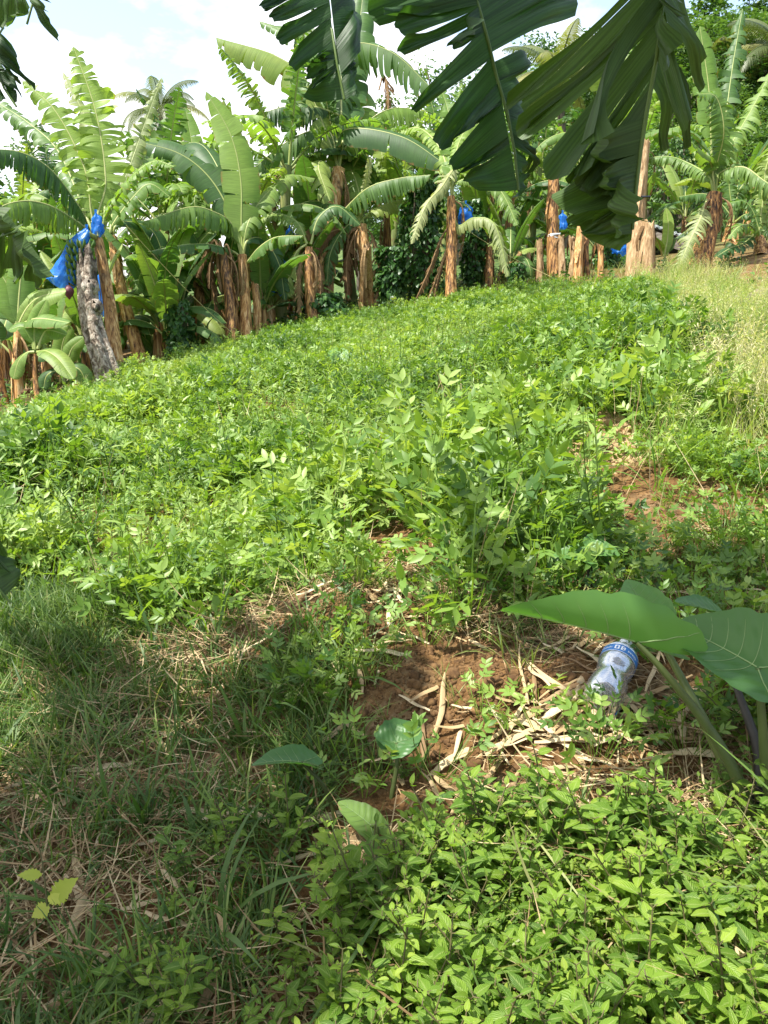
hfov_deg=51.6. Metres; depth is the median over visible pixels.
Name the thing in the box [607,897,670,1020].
weed
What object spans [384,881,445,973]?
weed
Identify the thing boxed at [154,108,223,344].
banana plant
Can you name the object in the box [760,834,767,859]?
weed
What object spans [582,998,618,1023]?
weed
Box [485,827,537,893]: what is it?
weed
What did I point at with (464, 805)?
weed
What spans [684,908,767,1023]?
weed
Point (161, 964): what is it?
weed
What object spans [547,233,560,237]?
binding
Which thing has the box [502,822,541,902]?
weed
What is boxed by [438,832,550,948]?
weed
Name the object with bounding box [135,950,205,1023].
weed
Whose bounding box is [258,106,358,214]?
banana plant
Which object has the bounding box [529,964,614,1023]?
weed
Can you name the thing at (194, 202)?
banana plant
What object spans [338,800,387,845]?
taro seedling
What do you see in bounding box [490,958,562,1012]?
weed
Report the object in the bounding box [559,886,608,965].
weed
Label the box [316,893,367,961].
weed
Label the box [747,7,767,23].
tree
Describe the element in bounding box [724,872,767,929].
weed
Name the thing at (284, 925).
weed
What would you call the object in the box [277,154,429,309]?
banana plant
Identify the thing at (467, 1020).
weed
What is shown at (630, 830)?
weed
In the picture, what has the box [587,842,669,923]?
weed
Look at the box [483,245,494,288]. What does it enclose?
cut stem
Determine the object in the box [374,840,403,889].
weed
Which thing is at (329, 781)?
weed
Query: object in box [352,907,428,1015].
weed
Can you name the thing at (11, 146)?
tree
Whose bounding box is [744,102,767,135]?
tree
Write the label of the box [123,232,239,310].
banana plant
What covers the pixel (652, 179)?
banana plant
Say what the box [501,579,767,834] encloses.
taro plant
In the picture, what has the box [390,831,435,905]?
weed
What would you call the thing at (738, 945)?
weed
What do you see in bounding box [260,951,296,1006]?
weed
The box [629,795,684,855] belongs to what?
weed
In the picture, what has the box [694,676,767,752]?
weed
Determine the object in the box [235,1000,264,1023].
weed
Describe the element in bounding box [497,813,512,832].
weed
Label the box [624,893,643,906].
weed
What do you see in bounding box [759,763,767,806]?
weed
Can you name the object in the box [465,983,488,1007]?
weed
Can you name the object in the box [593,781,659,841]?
weed
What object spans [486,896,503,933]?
weed
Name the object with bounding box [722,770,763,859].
weed
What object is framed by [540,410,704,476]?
sandy clods
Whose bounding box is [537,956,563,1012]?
weed
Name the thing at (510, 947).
weed
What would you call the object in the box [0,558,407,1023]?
short grass
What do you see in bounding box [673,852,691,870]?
weed
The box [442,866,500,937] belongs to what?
weed
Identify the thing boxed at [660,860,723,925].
weed
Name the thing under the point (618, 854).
weed
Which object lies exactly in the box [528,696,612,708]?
dry leaf strip
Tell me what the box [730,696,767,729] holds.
weed
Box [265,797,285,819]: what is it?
weed
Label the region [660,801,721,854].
weed
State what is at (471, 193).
banana plant
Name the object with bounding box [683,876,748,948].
weed
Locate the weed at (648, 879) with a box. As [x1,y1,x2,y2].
[625,830,682,923]
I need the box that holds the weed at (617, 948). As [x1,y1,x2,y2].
[602,945,627,977]
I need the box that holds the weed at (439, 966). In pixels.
[435,921,471,971]
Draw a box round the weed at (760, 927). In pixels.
[756,895,767,930]
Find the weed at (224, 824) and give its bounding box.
[205,796,247,864]
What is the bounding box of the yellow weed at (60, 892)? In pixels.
[17,839,77,946]
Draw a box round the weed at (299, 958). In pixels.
[279,936,313,966]
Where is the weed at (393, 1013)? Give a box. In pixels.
[373,991,401,1023]
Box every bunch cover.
[46,224,89,288]
[91,209,104,236]
[98,274,103,316]
[458,200,472,224]
[559,210,567,229]
[611,244,626,255]
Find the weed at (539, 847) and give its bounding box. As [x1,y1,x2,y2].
[528,837,555,888]
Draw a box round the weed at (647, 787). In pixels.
[621,759,673,848]
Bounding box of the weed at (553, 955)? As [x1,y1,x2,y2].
[539,944,563,995]
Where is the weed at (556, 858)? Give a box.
[511,796,583,898]
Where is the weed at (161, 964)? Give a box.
[139,937,183,989]
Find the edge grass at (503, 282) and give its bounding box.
[0,252,767,413]
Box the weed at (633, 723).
[622,704,649,735]
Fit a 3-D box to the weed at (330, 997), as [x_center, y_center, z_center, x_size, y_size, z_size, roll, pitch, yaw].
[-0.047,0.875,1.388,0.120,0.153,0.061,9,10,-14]
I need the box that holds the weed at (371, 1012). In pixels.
[364,1003,387,1023]
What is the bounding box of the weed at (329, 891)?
[304,863,364,959]
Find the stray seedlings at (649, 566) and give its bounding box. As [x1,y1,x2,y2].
[254,485,767,803]
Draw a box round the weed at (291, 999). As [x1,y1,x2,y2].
[241,965,308,1023]
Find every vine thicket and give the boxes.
[294,292,349,322]
[372,245,410,306]
[394,179,446,301]
[458,198,488,290]
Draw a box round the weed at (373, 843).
[343,812,387,898]
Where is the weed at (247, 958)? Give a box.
[234,930,257,969]
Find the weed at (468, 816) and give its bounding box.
[431,798,489,863]
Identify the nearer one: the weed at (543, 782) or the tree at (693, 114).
the weed at (543, 782)
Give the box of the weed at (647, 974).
[590,898,696,1022]
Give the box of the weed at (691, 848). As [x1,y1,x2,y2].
[668,809,708,868]
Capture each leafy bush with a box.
[160,299,199,360]
[506,262,530,287]
[591,247,622,268]
[648,136,707,232]
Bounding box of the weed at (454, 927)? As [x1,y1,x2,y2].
[421,925,457,951]
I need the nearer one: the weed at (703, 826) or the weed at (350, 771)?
the weed at (703, 826)
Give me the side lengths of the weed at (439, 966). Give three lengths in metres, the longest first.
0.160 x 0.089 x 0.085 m
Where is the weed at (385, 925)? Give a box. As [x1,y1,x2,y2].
[352,856,441,933]
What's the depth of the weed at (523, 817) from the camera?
1.72 m
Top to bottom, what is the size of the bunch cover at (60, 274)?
0.815 m
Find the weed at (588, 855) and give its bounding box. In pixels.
[577,824,618,887]
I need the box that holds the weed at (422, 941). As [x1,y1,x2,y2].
[386,887,446,971]
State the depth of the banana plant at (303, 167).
13.86 m
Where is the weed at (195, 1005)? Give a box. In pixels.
[190,992,198,1021]
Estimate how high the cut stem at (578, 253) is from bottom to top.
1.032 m
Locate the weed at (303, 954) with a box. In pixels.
[286,933,309,968]
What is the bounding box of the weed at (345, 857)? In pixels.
[341,838,361,875]
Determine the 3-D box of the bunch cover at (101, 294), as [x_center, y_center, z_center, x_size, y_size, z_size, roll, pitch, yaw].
[-3.669,-2.870,10.345,0.197,0.659,0.203,0,14,0]
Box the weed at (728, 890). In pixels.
[718,887,743,924]
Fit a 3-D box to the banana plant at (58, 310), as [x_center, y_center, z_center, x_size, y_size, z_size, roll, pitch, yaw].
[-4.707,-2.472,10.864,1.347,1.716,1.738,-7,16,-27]
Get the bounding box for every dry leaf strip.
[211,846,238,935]
[236,624,283,656]
[314,723,343,748]
[336,756,399,761]
[353,660,363,692]
[388,585,406,604]
[419,708,425,761]
[432,672,445,735]
[472,612,496,630]
[485,711,560,754]
[490,685,584,740]
[502,683,529,740]
[518,644,529,704]
[525,694,605,758]
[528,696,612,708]
[530,662,584,704]
[593,721,638,746]
[602,709,655,721]
[620,674,692,709]
[644,651,660,691]
[659,686,715,745]
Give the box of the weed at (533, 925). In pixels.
[513,895,597,955]
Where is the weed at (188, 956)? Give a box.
[180,955,205,973]
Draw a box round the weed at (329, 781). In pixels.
[321,760,341,795]
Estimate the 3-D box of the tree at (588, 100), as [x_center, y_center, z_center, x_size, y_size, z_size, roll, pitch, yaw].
[11.015,-16.829,37.150,8.545,5.892,6.866,-8,16,-28]
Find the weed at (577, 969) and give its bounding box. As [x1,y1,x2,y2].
[555,958,587,1023]
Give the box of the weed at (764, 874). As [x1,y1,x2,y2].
[750,853,767,889]
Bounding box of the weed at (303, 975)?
[285,952,319,1016]
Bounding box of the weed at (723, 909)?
[691,881,755,940]
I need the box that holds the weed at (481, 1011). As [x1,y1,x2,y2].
[457,995,486,1023]
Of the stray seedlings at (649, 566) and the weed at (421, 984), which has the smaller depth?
the weed at (421, 984)
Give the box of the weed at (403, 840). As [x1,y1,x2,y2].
[375,827,411,857]
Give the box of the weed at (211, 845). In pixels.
[199,830,214,864]
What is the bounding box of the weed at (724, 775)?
[710,758,736,805]
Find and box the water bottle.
[583,639,637,715]
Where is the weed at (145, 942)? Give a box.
[139,926,169,971]
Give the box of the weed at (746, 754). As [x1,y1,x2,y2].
[720,735,749,771]
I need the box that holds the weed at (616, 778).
[606,769,630,816]
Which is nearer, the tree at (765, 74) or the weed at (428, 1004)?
the weed at (428, 1004)
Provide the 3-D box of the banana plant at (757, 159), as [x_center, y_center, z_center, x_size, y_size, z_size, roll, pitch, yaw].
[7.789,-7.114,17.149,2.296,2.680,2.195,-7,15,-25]
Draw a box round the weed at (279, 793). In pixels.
[257,771,306,853]
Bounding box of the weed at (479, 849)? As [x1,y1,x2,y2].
[454,828,518,883]
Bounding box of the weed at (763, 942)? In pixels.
[738,935,767,1023]
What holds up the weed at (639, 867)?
on the ground at (378, 797)
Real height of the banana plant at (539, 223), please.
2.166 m
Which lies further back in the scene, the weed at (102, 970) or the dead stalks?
the dead stalks
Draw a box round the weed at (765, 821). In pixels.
[760,814,767,835]
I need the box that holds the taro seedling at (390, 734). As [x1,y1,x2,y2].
[374,718,422,798]
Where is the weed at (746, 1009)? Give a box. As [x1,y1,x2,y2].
[713,935,767,1023]
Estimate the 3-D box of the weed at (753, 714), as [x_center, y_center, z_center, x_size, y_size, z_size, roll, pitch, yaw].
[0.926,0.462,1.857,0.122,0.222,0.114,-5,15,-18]
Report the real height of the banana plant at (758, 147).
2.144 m
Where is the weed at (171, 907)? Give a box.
[159,891,186,927]
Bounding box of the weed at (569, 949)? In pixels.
[564,895,598,976]
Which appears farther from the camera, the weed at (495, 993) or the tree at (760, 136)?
the tree at (760, 136)
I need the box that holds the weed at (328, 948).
[308,918,363,969]
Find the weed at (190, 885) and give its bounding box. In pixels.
[178,879,218,918]
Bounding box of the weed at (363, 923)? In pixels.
[339,875,394,944]
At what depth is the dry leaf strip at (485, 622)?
2.56 m
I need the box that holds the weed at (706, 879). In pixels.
[689,865,713,894]
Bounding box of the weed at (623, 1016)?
[593,997,635,1023]
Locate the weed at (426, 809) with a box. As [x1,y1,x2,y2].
[400,773,499,850]
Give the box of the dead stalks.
[3,278,767,628]
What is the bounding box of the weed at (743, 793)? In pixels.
[736,791,750,828]
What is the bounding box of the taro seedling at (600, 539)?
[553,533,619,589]
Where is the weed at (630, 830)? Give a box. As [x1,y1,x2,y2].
[615,805,643,857]
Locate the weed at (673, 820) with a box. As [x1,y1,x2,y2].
[663,815,708,874]
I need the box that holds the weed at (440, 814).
[394,802,447,846]
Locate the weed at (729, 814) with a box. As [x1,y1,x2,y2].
[671,788,741,850]
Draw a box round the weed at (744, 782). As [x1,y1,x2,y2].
[736,745,764,812]
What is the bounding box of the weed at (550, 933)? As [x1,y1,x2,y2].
[536,893,578,967]
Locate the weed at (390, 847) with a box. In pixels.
[374,819,434,889]
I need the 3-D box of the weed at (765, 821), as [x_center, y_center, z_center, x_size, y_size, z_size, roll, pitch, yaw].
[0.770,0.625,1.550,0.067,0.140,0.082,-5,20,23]
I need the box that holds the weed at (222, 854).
[214,832,238,870]
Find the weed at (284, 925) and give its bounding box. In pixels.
[253,898,305,956]
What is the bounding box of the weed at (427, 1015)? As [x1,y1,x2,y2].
[416,989,457,1023]
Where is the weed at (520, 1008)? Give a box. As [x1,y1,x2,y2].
[483,963,561,1023]
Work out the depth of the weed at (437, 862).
1.60 m
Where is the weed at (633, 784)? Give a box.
[606,771,667,846]
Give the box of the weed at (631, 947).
[625,918,657,1005]
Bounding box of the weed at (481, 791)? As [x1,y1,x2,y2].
[450,759,534,832]
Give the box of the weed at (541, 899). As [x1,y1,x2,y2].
[518,881,577,934]
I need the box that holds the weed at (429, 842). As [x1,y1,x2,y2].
[403,825,457,880]
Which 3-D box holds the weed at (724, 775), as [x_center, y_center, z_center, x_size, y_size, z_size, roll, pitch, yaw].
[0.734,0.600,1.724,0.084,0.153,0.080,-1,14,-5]
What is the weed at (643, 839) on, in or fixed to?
on the ground at (378, 797)
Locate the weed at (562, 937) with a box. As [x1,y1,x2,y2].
[526,907,581,967]
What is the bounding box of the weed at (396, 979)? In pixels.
[393,977,407,1020]
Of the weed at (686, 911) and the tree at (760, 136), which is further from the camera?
the tree at (760, 136)
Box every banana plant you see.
[0,0,58,603]
[0,46,175,364]
[0,104,131,334]
[0,171,94,379]
[0,195,11,204]
[0,265,70,407]
[0,279,86,384]
[0,319,13,411]
[1,249,67,382]
[4,169,77,250]
[5,203,63,368]
[9,300,76,397]
[14,140,39,244]
[28,279,79,347]
[36,196,123,333]
[38,325,92,390]
[39,243,141,371]
[42,235,152,355]
[65,87,193,242]
[69,157,150,244]
[90,237,135,349]
[97,194,248,356]
[103,122,181,314]
[104,223,225,360]
[106,89,266,291]
[108,154,172,362]
[108,259,195,351]
[115,141,236,233]
[119,217,224,341]
[119,243,222,347]
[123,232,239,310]
[130,229,245,335]
[133,92,314,339]
[139,234,295,338]
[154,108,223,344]
[162,97,345,327]
[164,28,391,323]
[196,239,240,342]
[206,224,332,325]
[210,194,292,327]
[210,217,310,329]
[211,149,294,306]
[216,0,439,292]
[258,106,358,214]
[259,0,706,250]
[260,57,414,308]
[261,204,360,319]
[262,155,375,281]
[262,215,342,322]
[262,230,349,317]
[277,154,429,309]
[326,122,410,260]
[349,105,428,245]
[373,142,471,286]
[388,91,520,303]
[390,84,512,283]
[418,60,566,242]
[433,91,539,185]
[436,168,536,282]
[457,114,568,283]
[483,197,546,281]
[486,186,545,261]
[502,81,582,261]
[514,144,572,235]
[524,192,576,266]
[537,49,709,155]
[539,144,574,241]
[541,72,583,164]
[542,206,650,268]
[565,170,661,236]
[624,172,683,255]
[636,76,717,218]
[648,160,725,232]
[649,9,767,272]
[650,141,726,233]
[655,208,678,271]
[674,140,767,241]
[676,142,767,252]
[714,150,767,260]
[719,142,767,235]
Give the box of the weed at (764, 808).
[750,796,767,828]
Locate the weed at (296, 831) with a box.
[275,799,315,866]
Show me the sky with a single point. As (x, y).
(126, 42)
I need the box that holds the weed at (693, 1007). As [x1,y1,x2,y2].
[681,977,721,1023]
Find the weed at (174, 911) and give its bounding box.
[166,897,184,918]
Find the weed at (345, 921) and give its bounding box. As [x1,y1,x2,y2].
[325,900,369,981]
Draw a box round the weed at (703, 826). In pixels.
[691,817,745,881]
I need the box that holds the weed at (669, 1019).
[652,995,689,1023]
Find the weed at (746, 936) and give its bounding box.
[720,921,767,972]
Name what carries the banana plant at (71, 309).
on the ground at (378, 797)
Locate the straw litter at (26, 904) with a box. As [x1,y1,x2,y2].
[0,486,767,1023]
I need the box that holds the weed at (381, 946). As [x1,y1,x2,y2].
[373,922,382,957]
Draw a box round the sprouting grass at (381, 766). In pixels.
[285,522,767,783]
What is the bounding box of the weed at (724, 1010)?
[707,996,743,1023]
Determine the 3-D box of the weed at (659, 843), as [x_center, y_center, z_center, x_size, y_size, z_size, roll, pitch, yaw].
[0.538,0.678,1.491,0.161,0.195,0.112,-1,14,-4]
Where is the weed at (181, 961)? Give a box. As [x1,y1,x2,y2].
[159,937,219,1001]
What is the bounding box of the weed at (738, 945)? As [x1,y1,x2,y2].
[718,932,744,952]
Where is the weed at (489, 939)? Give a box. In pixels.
[473,916,519,969]
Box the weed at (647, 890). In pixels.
[634,888,648,902]
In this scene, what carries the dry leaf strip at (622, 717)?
on the ground at (378, 797)
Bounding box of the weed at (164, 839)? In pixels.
[154,823,199,887]
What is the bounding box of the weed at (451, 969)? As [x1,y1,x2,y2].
[388,941,464,1021]
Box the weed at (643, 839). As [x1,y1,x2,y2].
[634,825,672,875]
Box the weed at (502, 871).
[492,856,523,899]
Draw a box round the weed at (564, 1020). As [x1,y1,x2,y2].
[542,1003,570,1023]
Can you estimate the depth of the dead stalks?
3.77 m
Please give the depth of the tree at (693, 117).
28.64 m
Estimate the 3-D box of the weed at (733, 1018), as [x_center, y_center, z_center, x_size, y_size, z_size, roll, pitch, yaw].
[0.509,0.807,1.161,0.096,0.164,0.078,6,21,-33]
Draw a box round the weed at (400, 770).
[390,760,412,779]
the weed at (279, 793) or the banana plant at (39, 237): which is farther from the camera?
the banana plant at (39, 237)
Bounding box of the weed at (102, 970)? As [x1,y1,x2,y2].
[90,948,136,994]
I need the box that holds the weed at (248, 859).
[236,850,257,883]
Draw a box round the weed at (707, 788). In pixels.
[697,760,750,823]
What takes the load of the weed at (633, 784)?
on the ground at (378, 797)
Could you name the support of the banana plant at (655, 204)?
on the ground at (378, 797)
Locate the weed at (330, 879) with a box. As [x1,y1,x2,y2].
[327,870,357,898]
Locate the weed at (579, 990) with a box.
[569,972,626,1023]
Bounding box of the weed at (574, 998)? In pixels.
[563,987,664,1023]
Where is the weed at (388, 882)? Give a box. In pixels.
[348,834,420,905]
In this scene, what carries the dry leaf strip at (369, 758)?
on the ground at (378, 797)
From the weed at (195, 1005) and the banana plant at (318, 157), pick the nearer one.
the weed at (195, 1005)
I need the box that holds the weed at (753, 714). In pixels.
[748,695,767,727]
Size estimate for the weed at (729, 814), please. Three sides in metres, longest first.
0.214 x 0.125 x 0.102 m
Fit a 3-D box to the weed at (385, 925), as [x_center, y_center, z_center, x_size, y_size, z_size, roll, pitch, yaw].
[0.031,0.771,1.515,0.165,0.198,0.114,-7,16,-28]
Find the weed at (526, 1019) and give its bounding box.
[489,984,539,1022]
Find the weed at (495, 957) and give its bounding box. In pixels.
[422,906,503,990]
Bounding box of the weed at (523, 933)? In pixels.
[496,912,564,1023]
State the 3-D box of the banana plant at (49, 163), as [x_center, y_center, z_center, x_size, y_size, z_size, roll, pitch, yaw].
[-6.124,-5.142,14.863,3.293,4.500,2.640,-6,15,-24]
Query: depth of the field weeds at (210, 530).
4.74 m
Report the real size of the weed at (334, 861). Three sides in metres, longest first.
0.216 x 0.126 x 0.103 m
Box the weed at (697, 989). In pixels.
[673,943,749,1016]
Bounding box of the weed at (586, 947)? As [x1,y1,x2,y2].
[523,928,604,1003]
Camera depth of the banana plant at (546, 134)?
17.20 m
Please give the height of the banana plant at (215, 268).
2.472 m
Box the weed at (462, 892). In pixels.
[437,824,485,898]
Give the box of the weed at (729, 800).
[703,782,754,829]
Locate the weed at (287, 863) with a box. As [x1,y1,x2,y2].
[274,854,292,883]
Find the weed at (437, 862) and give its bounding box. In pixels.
[378,830,447,888]
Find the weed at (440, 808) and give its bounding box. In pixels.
[392,804,442,860]
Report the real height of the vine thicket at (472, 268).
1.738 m
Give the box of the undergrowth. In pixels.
[294,768,767,1023]
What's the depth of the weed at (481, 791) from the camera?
1.70 m
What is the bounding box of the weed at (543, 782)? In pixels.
[521,772,557,826]
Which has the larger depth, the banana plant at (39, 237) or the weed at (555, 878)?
the banana plant at (39, 237)
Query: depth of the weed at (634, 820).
1.61 m
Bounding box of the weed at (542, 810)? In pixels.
[520,775,576,849]
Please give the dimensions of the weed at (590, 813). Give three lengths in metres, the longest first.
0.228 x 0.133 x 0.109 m
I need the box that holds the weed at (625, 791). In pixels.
[607,772,656,847]
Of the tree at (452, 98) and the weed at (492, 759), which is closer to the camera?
the weed at (492, 759)
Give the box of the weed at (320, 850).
[307,841,347,869]
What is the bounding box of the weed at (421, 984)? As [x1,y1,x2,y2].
[408,904,494,1023]
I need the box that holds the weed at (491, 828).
[468,775,518,870]
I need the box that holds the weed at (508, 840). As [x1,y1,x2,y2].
[489,828,520,863]
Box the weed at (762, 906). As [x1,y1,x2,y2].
[750,876,767,924]
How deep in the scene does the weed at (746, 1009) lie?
1.19 m
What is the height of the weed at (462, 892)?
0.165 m
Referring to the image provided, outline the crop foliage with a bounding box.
[0,270,767,638]
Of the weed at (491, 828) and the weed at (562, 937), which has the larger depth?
the weed at (491, 828)
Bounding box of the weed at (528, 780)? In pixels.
[507,753,549,808]
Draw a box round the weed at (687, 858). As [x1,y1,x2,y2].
[666,837,708,885]
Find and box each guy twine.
[126,225,232,333]
[470,232,559,280]
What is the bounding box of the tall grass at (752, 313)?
[599,246,767,580]
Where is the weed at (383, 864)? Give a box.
[353,834,404,933]
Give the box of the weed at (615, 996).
[548,940,646,1023]
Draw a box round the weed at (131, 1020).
[111,1010,143,1023]
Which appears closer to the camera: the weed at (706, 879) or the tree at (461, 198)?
the weed at (706, 879)
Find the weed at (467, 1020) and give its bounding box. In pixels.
[461,1014,515,1023]
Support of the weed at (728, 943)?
on the ground at (378, 797)
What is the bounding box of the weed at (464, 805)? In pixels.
[448,768,504,841]
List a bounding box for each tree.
[0,137,87,223]
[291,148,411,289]
[368,113,460,256]
[369,49,481,234]
[429,70,565,241]
[431,177,499,264]
[453,133,546,225]
[504,29,573,168]
[511,123,586,252]
[529,8,729,133]
[532,77,685,167]
[537,14,766,129]
[647,108,695,218]
[647,139,707,222]
[649,133,746,226]
[650,111,741,208]
[651,63,752,202]
[652,129,763,209]
[674,42,767,105]
[675,77,767,125]
[677,0,735,62]
[677,4,767,53]
[677,20,767,110]
[691,120,767,205]
[704,107,767,139]
[710,0,767,19]
[722,116,767,214]
[733,92,767,116]
[743,52,767,108]
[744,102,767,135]
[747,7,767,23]
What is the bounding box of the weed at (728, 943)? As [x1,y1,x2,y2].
[727,922,749,981]
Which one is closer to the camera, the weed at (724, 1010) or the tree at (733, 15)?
the weed at (724, 1010)
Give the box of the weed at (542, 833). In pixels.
[501,816,553,863]
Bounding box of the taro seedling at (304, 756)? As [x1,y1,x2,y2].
[252,744,340,829]
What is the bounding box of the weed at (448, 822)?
[431,811,485,847]
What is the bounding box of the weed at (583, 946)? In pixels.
[575,937,610,972]
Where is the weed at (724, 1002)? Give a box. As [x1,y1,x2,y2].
[713,957,765,1021]
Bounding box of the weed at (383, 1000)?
[349,997,398,1023]
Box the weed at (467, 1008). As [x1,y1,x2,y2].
[411,994,480,1023]
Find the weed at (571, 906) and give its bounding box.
[514,852,586,925]
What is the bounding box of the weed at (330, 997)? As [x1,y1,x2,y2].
[329,973,395,1003]
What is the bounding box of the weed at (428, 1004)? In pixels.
[416,971,455,1023]
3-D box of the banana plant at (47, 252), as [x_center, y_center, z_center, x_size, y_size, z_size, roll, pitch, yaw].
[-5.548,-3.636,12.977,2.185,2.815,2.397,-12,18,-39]
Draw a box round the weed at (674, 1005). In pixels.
[638,965,681,1023]
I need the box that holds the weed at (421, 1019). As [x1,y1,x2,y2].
[418,1014,424,1023]
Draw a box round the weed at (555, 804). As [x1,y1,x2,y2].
[546,769,582,834]
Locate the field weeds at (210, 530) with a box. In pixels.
[0,262,767,619]
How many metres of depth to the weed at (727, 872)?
1.44 m
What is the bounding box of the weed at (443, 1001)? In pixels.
[375,980,471,1023]
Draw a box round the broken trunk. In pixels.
[76,243,122,382]
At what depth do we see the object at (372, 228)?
39.13 m
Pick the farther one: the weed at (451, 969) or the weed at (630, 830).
the weed at (630, 830)
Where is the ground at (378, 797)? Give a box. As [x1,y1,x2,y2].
[0,193,767,1023]
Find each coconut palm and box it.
[115,75,208,141]
[502,18,596,247]
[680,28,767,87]
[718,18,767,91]
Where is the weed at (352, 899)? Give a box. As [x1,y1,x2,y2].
[335,859,362,910]
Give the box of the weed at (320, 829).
[318,818,345,845]
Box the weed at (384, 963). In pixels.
[323,941,391,1014]
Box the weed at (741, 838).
[714,816,767,884]
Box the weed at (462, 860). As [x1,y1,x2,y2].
[455,853,476,895]
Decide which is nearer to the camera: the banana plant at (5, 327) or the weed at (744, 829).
the weed at (744, 829)
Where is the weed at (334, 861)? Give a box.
[310,819,358,898]
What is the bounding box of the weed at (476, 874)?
[437,842,494,924]
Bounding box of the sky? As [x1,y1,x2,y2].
[0,0,766,275]
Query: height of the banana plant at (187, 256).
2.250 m
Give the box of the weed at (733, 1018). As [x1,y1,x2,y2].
[712,1007,747,1023]
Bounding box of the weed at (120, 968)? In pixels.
[109,945,158,1010]
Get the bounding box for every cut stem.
[21,384,33,405]
[210,285,220,336]
[250,282,262,334]
[360,241,375,307]
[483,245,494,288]
[526,252,533,281]
[534,239,543,281]
[543,179,559,278]
[553,234,566,278]
[567,235,574,280]
[571,226,584,281]
[583,237,589,278]
[592,243,605,278]
[625,138,649,275]
[636,219,655,275]
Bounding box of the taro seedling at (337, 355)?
[328,348,357,370]
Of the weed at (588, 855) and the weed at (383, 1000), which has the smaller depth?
the weed at (383, 1000)
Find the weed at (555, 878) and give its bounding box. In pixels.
[537,860,577,920]
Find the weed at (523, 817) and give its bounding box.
[485,782,528,834]
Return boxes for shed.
[648,221,691,250]
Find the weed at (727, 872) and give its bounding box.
[713,862,731,891]
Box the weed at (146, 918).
[136,914,171,942]
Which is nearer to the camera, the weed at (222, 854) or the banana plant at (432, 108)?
the weed at (222, 854)
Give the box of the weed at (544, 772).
[517,735,580,816]
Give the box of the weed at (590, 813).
[551,775,616,856]
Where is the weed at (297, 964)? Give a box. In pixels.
[287,960,315,987]
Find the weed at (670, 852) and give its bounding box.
[656,820,699,891]
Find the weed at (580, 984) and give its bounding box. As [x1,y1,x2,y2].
[555,982,593,1004]
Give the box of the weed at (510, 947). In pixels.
[499,942,529,977]
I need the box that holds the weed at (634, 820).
[629,813,643,830]
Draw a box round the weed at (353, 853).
[325,816,410,937]
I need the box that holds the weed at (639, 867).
[600,848,676,941]
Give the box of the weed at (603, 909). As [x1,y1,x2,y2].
[591,872,617,936]
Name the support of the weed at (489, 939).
on the ground at (378, 797)
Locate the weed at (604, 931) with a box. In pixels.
[590,901,619,942]
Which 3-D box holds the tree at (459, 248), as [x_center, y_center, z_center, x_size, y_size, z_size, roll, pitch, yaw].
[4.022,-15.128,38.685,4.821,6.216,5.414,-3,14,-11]
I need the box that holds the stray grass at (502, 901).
[239,724,767,1023]
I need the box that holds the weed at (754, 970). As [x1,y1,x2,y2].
[734,957,767,1023]
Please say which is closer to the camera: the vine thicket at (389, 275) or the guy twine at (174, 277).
the guy twine at (174, 277)
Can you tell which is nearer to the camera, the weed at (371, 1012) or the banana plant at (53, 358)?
the weed at (371, 1012)
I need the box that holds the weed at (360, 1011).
[319,991,376,1023]
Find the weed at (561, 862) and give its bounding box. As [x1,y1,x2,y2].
[536,860,568,892]
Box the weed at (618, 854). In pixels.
[608,843,661,883]
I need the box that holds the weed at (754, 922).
[743,903,767,955]
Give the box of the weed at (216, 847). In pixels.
[205,841,235,868]
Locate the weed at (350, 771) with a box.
[341,760,373,793]
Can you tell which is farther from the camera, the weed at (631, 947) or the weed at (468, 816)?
the weed at (468, 816)
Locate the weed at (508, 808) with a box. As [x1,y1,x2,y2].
[499,790,520,839]
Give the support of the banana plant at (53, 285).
on the ground at (378, 797)
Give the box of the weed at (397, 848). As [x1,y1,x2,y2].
[390,844,437,904]
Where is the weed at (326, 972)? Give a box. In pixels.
[314,943,384,1021]
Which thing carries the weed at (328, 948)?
on the ground at (378, 797)
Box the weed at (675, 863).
[645,852,689,918]
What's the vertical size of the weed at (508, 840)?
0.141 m
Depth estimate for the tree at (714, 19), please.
33.74 m
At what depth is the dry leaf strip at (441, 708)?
2.18 m
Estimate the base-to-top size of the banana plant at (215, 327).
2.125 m
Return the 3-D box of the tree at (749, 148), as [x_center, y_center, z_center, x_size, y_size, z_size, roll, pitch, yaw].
[9.925,-9.994,24.040,3.414,3.002,3.041,11,18,37]
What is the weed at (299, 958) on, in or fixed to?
on the ground at (378, 797)
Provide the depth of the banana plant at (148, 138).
18.53 m
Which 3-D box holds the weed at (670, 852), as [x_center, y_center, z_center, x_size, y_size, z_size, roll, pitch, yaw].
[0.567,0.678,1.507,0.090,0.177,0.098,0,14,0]
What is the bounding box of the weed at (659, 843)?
[633,824,723,902]
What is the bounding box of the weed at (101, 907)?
[91,882,113,919]
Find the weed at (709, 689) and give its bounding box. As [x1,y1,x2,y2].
[704,673,766,745]
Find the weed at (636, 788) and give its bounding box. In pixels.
[596,778,651,846]
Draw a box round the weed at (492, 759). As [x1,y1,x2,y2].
[487,747,502,771]
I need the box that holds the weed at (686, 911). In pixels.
[660,881,721,979]
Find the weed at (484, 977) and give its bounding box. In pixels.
[441,945,510,1007]

